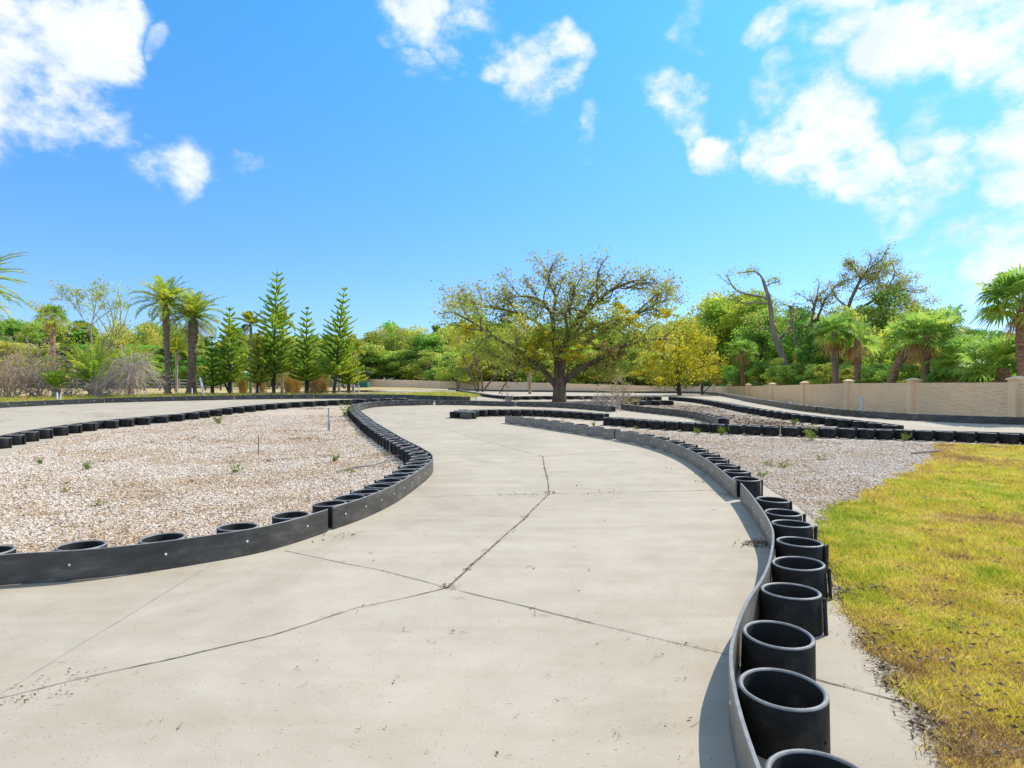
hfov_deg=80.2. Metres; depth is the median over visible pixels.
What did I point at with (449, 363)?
forest tree
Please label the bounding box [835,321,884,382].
cabbage palm
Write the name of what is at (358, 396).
barrier section
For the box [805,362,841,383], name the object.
bush
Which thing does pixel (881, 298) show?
tree
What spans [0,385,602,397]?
ground
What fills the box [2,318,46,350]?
forest tree
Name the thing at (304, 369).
norfolk pine
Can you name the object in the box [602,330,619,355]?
forest tree
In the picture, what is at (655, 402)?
barrier section
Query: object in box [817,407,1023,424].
barrier section
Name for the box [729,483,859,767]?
barrier section
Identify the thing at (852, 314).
tree
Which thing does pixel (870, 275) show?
oak tree
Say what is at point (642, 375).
forest tree
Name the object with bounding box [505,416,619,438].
barrier section
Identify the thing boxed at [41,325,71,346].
forest tree
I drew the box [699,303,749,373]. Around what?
tree
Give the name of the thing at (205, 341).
forest tree
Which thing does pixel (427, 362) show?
forest tree
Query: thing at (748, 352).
cabbage palm
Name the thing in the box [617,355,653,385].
forest tree
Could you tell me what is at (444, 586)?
leaf litter
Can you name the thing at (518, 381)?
forest tree
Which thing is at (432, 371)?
forest tree
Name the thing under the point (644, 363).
forest tree
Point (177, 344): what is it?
young palm
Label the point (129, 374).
bare shrub
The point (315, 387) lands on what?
grass clump
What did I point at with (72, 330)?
forest tree
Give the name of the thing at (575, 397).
barrier section
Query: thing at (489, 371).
forest tree
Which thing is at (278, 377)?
forest tree
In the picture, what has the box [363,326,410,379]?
forest tree
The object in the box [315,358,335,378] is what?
forest tree
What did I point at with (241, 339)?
forest tree
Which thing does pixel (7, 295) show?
date palm
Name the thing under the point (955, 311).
cabbage palm
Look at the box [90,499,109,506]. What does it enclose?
weed
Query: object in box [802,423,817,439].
weed
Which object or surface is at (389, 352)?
forest tree
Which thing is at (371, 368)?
forest tree
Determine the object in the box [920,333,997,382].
cabbage palm
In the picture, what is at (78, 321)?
forest tree
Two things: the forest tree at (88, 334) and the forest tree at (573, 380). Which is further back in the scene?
the forest tree at (88, 334)
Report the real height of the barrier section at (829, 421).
0.590 m
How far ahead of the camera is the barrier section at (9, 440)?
17.66 m
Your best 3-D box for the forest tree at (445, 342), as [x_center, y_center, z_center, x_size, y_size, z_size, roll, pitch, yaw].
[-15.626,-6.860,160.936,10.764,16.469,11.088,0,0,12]
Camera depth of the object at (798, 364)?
50.24 m
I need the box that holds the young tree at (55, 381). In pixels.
[37,366,73,397]
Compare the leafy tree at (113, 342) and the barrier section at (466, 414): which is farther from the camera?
the leafy tree at (113, 342)
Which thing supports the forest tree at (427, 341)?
on the ground at (218, 390)
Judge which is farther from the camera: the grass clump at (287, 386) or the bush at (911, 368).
the grass clump at (287, 386)
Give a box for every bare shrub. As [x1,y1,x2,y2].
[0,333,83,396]
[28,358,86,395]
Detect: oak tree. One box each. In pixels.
[429,245,694,401]
[631,315,729,394]
[681,335,723,394]
[782,241,942,361]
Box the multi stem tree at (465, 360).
[437,315,521,391]
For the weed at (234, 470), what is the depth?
10.90 m
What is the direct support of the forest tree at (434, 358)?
on the ground at (218, 390)
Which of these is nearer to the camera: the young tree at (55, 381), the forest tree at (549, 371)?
the young tree at (55, 381)
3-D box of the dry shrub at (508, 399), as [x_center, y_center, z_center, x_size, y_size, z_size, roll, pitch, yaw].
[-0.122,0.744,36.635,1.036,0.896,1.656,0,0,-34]
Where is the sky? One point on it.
(379, 150)
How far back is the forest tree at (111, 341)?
154.94 m
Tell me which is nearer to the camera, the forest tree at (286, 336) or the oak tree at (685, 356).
the oak tree at (685, 356)
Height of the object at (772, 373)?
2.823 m
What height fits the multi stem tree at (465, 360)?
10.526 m
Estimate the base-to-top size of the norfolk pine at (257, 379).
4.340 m
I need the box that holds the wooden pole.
[528,371,530,393]
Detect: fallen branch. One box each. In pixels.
[337,440,406,472]
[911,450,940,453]
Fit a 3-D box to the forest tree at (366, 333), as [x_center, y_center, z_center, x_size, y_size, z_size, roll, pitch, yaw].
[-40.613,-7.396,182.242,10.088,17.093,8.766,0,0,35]
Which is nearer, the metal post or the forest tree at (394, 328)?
the metal post
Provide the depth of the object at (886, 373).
34.84 m
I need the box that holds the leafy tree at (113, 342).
[71,281,143,390]
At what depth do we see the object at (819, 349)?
52.92 m
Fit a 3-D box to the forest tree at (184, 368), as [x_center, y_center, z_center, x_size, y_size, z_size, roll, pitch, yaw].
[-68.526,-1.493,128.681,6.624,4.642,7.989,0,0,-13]
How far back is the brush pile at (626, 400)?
29.95 m
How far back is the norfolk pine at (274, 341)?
41.67 m
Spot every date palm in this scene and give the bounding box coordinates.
[0,251,37,333]
[37,335,148,395]
[102,339,163,393]
[125,274,201,393]
[158,288,224,393]
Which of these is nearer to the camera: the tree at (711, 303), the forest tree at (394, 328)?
the tree at (711, 303)
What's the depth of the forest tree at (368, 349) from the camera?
143.36 m
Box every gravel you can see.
[0,415,402,552]
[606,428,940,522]
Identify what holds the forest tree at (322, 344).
on the ground at (218, 390)
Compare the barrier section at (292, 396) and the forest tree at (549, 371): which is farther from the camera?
the forest tree at (549, 371)
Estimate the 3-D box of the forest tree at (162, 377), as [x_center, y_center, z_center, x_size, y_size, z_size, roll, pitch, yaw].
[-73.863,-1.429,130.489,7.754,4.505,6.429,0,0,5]
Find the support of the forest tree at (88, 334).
on the ground at (218, 390)
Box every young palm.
[160,337,187,392]
[218,323,248,392]
[231,310,267,392]
[264,305,296,392]
[334,333,351,391]
[342,333,365,391]
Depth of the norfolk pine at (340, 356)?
41.72 m
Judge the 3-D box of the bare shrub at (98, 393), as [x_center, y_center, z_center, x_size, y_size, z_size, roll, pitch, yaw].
[-24.466,-0.118,35.817,2.943,2.932,4.514,0,0,27]
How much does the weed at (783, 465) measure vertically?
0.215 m
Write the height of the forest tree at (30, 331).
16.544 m
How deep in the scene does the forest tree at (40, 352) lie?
92.41 m
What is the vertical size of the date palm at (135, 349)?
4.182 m
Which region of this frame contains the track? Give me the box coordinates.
[0,390,1023,767]
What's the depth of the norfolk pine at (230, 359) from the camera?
41.73 m
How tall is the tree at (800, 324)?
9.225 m
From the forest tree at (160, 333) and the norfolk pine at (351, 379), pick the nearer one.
the norfolk pine at (351, 379)
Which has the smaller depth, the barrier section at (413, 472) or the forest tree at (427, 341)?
the barrier section at (413, 472)
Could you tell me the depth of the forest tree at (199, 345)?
155.66 m
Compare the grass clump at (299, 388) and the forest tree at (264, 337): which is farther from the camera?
the forest tree at (264, 337)
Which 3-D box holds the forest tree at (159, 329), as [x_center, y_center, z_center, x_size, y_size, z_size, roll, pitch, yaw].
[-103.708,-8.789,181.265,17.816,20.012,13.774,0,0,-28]
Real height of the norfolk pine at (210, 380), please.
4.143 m
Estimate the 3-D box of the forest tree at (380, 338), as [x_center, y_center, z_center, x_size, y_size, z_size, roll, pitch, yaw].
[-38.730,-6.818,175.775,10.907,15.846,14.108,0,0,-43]
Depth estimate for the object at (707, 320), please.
85.95 m
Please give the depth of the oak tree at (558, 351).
37.10 m
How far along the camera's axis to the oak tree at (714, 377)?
61.42 m
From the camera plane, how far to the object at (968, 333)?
44.06 m
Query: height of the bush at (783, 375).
2.844 m
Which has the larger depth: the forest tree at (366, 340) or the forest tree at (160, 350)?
the forest tree at (366, 340)
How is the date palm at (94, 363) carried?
on the ground at (218, 390)
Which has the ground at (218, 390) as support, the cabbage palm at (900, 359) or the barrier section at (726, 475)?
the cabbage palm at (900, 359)
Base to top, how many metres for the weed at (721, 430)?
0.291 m
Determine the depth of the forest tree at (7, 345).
90.81 m
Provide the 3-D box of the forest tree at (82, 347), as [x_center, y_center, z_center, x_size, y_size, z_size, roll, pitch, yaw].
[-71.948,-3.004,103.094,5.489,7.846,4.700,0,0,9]
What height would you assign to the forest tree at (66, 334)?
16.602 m
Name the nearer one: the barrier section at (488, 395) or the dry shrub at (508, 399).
the dry shrub at (508, 399)
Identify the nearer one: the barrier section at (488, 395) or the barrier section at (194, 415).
the barrier section at (194, 415)
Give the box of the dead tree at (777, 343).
[708,261,808,379]
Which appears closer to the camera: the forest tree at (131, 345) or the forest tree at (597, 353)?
the forest tree at (131, 345)
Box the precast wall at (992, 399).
[668,376,1023,416]
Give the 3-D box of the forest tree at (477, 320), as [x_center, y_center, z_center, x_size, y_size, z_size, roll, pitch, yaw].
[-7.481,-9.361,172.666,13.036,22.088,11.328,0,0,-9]
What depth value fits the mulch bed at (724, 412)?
27.16 m
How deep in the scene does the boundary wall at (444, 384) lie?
111.05 m
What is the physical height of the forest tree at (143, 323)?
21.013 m
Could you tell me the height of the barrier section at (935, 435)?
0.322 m
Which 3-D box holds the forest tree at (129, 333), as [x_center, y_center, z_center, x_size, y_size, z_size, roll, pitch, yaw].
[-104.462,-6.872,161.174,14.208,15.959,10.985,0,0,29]
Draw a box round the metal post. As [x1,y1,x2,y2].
[327,408,329,429]
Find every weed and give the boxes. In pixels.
[34,457,42,463]
[82,462,94,469]
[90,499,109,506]
[213,416,221,423]
[228,459,246,472]
[329,454,339,460]
[338,401,356,415]
[717,425,728,434]
[755,467,772,475]
[776,460,793,467]
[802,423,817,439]
[901,433,911,441]
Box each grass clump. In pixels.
[233,370,252,393]
[254,382,269,393]
[278,371,298,393]
[287,371,304,392]
[309,373,324,393]
[316,374,331,393]
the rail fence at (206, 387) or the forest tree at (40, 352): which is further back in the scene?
the forest tree at (40, 352)
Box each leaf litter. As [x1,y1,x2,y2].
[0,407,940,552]
[0,410,891,757]
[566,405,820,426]
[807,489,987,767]
[832,451,1023,764]
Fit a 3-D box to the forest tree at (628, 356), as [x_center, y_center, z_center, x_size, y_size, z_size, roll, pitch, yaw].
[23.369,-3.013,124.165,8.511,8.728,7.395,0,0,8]
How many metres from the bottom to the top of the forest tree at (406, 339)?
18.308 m
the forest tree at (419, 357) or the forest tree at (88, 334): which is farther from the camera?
the forest tree at (88, 334)
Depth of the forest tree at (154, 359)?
96.37 m
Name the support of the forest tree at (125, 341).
on the ground at (218, 390)
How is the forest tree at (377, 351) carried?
on the ground at (218, 390)
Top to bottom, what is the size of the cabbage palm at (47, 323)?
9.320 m
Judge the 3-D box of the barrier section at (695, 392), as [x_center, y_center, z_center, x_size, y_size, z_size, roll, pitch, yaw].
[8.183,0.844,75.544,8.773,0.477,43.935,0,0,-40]
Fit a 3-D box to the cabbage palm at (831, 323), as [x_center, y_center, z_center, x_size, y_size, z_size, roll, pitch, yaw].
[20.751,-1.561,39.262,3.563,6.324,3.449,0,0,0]
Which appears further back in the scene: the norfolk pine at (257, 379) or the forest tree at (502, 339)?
the forest tree at (502, 339)
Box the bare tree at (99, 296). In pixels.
[25,274,129,357]
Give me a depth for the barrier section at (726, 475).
11.20 m
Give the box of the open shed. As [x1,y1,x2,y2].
[355,371,370,387]
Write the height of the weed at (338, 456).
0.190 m
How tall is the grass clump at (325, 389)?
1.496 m
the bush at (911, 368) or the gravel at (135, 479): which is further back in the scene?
the bush at (911, 368)
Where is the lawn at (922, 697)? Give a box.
[817,444,1023,767]
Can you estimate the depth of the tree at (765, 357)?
66.05 m
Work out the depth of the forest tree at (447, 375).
112.85 m
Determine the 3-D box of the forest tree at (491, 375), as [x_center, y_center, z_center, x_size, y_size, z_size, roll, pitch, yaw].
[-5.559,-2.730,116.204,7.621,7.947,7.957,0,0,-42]
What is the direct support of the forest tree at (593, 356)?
on the ground at (218, 390)
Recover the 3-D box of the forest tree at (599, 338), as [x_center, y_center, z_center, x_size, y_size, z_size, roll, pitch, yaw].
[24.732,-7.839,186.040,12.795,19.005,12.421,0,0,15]
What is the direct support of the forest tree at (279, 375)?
on the ground at (218, 390)
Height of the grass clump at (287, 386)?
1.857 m
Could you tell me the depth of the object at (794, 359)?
60.14 m
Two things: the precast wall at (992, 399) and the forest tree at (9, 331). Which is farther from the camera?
the forest tree at (9, 331)
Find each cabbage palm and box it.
[30,304,73,390]
[723,337,758,385]
[809,311,862,383]
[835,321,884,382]
[877,311,940,382]
[891,309,967,382]
[917,303,982,382]
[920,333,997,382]
[947,334,1017,382]
[967,263,1023,376]
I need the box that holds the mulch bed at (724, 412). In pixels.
[515,401,822,433]
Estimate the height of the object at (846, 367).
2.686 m
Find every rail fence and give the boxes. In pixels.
[0,379,221,389]
[39,379,358,388]
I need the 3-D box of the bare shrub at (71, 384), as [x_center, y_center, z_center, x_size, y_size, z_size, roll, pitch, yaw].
[-28.551,-0.283,39.689,4.342,3.159,3.400,0,0,19]
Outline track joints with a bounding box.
[0,429,910,703]
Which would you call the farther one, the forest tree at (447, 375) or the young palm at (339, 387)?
the forest tree at (447, 375)
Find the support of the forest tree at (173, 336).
on the ground at (218, 390)
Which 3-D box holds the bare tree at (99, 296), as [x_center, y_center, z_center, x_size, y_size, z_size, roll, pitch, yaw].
[-39.858,-4.644,56.037,8.892,11.174,3.922,0,0,0]
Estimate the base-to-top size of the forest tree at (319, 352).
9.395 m
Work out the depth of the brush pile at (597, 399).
29.43 m
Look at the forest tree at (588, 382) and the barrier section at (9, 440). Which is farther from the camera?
the forest tree at (588, 382)
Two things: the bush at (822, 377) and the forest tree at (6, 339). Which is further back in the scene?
the forest tree at (6, 339)
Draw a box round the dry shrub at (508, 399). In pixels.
[503,390,521,400]
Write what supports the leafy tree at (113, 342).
on the ground at (218, 390)
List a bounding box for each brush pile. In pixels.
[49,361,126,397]
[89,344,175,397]
[579,387,629,408]
[603,371,646,407]
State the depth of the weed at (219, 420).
20.60 m
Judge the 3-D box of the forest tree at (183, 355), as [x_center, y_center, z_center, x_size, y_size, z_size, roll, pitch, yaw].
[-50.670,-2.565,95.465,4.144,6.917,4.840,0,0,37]
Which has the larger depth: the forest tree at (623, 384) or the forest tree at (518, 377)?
the forest tree at (623, 384)
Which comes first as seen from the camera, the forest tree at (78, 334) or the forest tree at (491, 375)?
the forest tree at (491, 375)
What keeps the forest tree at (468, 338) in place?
on the ground at (218, 390)
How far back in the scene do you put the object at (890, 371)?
39.08 m
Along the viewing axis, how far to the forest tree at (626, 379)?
119.66 m
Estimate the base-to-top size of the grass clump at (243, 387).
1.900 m
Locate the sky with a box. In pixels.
[0,0,1023,379]
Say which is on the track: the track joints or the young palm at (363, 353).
the track joints
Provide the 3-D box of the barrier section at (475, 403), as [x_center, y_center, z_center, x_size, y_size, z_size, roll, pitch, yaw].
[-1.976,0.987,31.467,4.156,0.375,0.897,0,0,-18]
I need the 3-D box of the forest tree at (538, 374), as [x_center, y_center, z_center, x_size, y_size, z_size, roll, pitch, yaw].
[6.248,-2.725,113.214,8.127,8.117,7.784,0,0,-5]
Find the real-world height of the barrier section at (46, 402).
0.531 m
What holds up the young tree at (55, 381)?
on the ground at (218, 390)
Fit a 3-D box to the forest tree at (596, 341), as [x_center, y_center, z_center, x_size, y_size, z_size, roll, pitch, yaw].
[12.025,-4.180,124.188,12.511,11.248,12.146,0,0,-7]
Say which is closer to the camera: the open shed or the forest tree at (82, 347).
the forest tree at (82, 347)
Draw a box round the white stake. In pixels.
[199,377,204,395]
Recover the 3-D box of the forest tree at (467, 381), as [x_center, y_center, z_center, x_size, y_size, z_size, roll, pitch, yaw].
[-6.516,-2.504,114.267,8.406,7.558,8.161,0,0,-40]
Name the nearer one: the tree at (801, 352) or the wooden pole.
the tree at (801, 352)
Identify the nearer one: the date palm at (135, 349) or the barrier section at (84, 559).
the barrier section at (84, 559)
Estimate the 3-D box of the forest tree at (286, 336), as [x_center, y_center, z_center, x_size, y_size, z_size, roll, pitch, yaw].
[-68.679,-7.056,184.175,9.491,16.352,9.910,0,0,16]
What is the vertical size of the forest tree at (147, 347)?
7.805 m
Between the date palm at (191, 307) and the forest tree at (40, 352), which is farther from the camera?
the forest tree at (40, 352)
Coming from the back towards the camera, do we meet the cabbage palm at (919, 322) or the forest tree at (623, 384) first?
the forest tree at (623, 384)
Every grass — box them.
[0,390,482,402]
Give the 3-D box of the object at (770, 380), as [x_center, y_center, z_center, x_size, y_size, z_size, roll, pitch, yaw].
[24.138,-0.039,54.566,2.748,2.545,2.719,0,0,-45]
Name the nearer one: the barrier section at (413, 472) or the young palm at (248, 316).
the barrier section at (413, 472)
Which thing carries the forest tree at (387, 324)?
on the ground at (218, 390)
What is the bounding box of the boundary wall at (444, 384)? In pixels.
[362,379,667,390]
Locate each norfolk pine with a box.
[195,336,226,393]
[210,307,249,393]
[243,332,271,393]
[245,269,298,393]
[285,306,324,393]
[309,287,358,393]
[330,334,368,392]
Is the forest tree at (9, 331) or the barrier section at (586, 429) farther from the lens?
the forest tree at (9, 331)
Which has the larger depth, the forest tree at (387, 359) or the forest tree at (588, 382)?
the forest tree at (387, 359)
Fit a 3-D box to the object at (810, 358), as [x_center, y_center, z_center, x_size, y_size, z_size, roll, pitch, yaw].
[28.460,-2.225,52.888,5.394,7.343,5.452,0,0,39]
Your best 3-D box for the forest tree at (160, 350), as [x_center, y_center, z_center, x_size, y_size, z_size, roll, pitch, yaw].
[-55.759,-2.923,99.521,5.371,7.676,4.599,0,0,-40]
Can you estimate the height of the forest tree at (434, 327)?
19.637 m
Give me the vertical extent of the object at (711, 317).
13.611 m
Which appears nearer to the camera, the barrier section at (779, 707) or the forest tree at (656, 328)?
the barrier section at (779, 707)
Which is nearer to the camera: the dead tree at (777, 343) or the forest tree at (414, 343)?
the dead tree at (777, 343)
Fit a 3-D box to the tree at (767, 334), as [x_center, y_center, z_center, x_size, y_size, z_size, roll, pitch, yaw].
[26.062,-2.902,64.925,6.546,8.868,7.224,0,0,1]
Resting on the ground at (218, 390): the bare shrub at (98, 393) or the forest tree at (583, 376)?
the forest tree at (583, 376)
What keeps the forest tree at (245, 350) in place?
on the ground at (218, 390)
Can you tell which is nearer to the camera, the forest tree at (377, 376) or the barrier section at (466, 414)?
the barrier section at (466, 414)
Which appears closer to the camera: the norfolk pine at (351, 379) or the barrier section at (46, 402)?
the barrier section at (46, 402)
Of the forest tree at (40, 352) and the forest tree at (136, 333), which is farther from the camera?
the forest tree at (136, 333)
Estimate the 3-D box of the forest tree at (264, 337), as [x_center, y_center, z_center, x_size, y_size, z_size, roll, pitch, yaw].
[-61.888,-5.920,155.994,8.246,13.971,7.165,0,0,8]
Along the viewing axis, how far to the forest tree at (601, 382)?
124.86 m
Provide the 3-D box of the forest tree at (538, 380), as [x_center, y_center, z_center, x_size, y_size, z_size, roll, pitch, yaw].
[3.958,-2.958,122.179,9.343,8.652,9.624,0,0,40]
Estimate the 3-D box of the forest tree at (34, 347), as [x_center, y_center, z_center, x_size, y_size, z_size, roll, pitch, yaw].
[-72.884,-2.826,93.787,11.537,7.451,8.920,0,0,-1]
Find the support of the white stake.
on the grass verge
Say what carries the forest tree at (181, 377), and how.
on the ground at (218, 390)
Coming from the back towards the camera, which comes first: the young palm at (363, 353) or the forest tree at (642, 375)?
the forest tree at (642, 375)
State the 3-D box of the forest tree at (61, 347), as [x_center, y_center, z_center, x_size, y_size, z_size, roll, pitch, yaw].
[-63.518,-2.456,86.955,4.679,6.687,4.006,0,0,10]
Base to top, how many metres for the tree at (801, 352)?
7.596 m
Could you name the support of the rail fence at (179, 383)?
on the ground at (218, 390)
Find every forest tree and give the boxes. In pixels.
[0,321,14,349]
[0,340,28,371]
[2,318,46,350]
[2,319,23,342]
[3,342,83,385]
[3,348,49,385]
[12,321,55,351]
[38,325,76,364]
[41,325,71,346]
[55,344,83,386]
[66,321,99,344]
[71,329,89,358]
[72,320,93,334]
[76,344,155,381]
[77,325,98,344]
[77,344,97,359]
[92,330,130,351]
[97,332,127,351]
[105,322,163,356]
[119,358,158,385]
[120,344,164,385]
[123,368,162,385]
[130,331,162,355]
[134,321,162,336]
[138,322,184,363]
[140,320,174,365]
[149,369,174,385]
[152,344,187,382]
[169,330,187,371]
[170,346,205,371]
[172,366,187,385]
[178,365,203,385]
[179,348,219,377]
[187,334,213,357]
[201,335,213,358]
[223,328,247,351]
[225,346,267,375]
[242,333,262,362]
[254,352,295,388]
[256,334,269,364]
[265,348,314,381]
[284,335,298,341]
[289,337,342,387]
[308,338,328,362]
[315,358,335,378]
[346,346,376,375]
[354,342,387,378]
[358,337,378,378]
[359,353,393,378]
[360,366,396,379]
[362,332,383,344]
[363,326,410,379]
[369,334,395,350]
[371,354,400,379]
[379,324,421,350]
[380,320,408,340]
[382,350,406,379]
[386,349,419,379]
[396,331,413,349]
[398,349,442,380]
[402,335,451,379]
[406,325,450,348]
[407,332,441,380]
[408,331,430,355]
[408,354,444,380]
[423,369,450,380]
[430,324,440,335]
[431,350,465,380]
[433,350,480,388]
[435,348,464,380]
[437,329,463,355]
[445,321,474,355]
[458,351,494,384]
[462,358,499,380]
[465,313,487,339]
[474,358,503,381]
[484,323,515,362]
[494,368,538,382]
[496,360,525,380]
[496,364,524,381]
[509,340,582,382]
[513,356,545,382]
[530,349,553,382]
[534,345,591,383]
[546,337,598,382]
[567,354,596,383]
[577,349,633,384]
[578,375,600,383]
[582,350,617,382]
[584,380,611,384]
[593,333,605,350]
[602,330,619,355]
[602,378,638,385]
[616,362,634,384]
[617,348,643,384]
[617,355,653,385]
[627,349,669,385]
[636,349,656,385]
[642,319,666,336]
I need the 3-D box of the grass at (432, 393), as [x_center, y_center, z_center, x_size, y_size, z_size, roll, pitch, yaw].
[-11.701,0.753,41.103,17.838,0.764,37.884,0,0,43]
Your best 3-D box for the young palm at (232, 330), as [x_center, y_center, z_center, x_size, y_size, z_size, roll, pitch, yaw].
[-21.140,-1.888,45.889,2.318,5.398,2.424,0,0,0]
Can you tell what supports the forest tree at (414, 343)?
on the ground at (218, 390)
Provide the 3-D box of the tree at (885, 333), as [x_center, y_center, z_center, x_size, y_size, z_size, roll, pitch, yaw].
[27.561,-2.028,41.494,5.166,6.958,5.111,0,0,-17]
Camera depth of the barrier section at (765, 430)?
18.10 m
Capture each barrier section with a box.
[0,398,103,407]
[0,413,184,448]
[0,509,327,585]
[105,395,233,402]
[181,398,407,419]
[235,394,313,399]
[312,400,432,528]
[314,394,469,399]
[435,400,514,405]
[448,388,719,395]
[450,409,608,420]
[456,389,515,399]
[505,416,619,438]
[516,396,661,399]
[516,401,615,411]
[603,417,779,435]
[615,430,762,498]
[620,400,673,404]
[621,404,728,423]
[668,396,903,428]
[720,393,816,412]
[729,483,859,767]
[781,426,1023,443]
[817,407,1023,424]
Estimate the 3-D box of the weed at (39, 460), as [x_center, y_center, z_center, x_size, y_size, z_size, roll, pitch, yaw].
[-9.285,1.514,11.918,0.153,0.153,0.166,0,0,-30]
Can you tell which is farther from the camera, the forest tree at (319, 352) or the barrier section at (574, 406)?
the forest tree at (319, 352)
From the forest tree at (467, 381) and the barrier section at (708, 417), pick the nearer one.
the barrier section at (708, 417)
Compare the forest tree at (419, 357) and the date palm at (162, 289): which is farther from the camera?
the forest tree at (419, 357)
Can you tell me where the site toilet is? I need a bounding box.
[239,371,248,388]
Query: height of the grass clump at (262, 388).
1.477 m
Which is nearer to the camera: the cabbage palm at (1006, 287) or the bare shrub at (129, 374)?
the cabbage palm at (1006, 287)
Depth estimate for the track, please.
4.09 m
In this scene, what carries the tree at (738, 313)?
on the ground at (218, 390)
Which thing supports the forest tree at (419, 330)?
on the ground at (218, 390)
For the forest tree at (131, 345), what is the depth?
90.65 m

